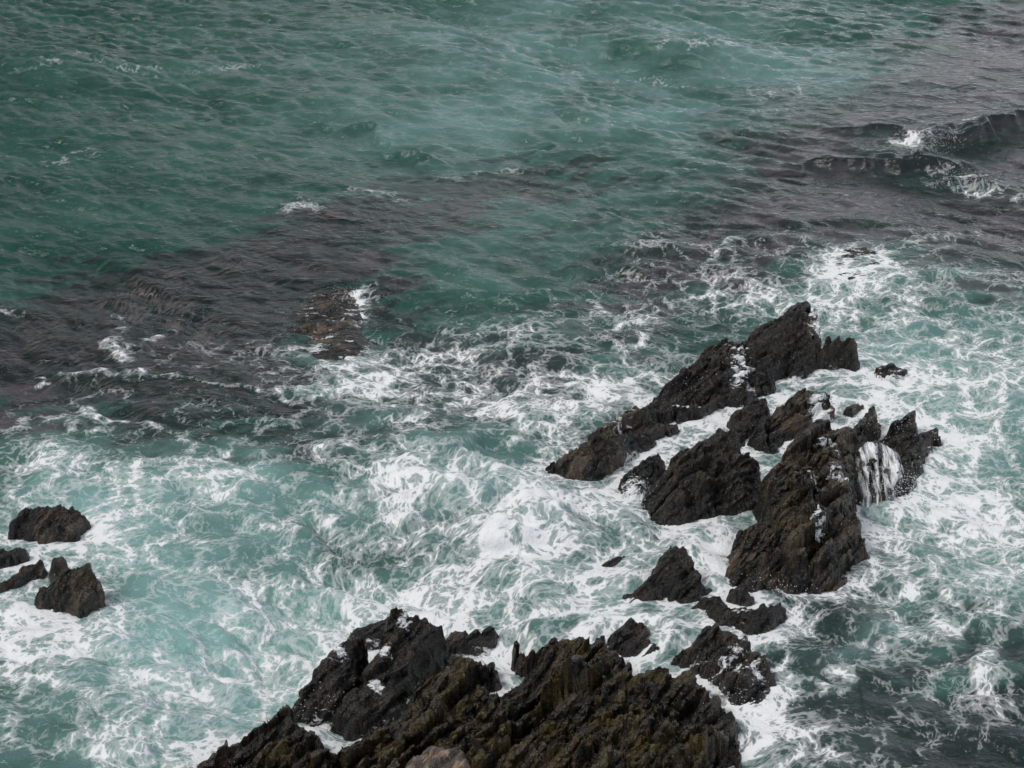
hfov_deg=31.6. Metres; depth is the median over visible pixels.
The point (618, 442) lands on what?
rock ledge
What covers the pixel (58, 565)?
stone
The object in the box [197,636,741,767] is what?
rock outcrop
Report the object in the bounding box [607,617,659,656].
rock
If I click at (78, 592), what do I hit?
rock
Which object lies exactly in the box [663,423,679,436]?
rock
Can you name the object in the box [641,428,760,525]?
boulder
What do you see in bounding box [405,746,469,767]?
boulder
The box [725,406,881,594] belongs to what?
rock crag
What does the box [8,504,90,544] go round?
rock
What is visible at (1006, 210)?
seabed
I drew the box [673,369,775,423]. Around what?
rock slab
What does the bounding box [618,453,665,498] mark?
rock
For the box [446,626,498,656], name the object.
rock
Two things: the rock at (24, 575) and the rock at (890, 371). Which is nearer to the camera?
the rock at (24, 575)
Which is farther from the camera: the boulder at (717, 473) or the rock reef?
the rock reef
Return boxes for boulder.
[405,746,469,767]
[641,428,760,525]
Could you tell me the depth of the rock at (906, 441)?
40.97 m
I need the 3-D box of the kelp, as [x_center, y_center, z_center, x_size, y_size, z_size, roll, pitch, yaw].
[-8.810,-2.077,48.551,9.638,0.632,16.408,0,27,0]
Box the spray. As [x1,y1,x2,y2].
[236,122,991,735]
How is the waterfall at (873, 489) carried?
in the water
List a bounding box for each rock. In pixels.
[0,547,29,568]
[0,559,47,592]
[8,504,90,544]
[34,562,105,617]
[291,636,368,726]
[330,607,449,741]
[346,617,388,651]
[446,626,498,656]
[602,556,624,566]
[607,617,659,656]
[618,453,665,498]
[622,545,712,602]
[653,398,674,424]
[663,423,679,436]
[671,622,776,705]
[676,589,701,603]
[691,596,787,634]
[726,398,770,446]
[726,584,754,606]
[747,420,769,453]
[766,388,834,453]
[836,247,879,279]
[843,404,863,417]
[874,363,907,379]
[880,410,942,496]
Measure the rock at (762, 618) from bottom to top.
1.510 m
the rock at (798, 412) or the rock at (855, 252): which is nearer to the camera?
the rock at (798, 412)
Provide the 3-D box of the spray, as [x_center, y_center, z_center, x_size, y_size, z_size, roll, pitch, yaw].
[3.237,-1.945,46.348,17.700,1.362,35.286,8,28,15]
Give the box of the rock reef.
[245,288,386,408]
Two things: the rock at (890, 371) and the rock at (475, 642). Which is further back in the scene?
the rock at (890, 371)
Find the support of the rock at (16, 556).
in the water
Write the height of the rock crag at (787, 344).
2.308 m
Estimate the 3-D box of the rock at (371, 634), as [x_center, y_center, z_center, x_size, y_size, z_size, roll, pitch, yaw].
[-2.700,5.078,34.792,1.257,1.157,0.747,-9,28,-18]
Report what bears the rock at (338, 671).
in the water
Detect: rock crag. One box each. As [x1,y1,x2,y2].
[652,301,859,406]
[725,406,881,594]
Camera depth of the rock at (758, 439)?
41.31 m
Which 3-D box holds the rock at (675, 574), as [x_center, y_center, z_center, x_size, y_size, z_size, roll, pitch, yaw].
[2.977,4.312,35.624,2.181,1.779,1.447,-22,34,-36]
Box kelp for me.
[1,199,368,438]
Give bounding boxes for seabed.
[0,0,1023,457]
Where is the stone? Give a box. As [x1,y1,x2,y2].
[49,556,68,583]
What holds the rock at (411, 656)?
in the water
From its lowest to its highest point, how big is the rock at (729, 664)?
1.792 m
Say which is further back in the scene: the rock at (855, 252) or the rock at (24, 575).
the rock at (855, 252)
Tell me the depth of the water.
44.12 m
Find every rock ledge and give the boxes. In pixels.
[545,402,664,480]
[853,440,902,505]
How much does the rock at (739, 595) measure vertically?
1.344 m
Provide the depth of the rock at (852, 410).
42.64 m
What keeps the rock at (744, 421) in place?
in the water
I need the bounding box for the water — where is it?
[0,0,1023,767]
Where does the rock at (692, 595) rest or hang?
in the water
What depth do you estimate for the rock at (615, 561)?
36.51 m

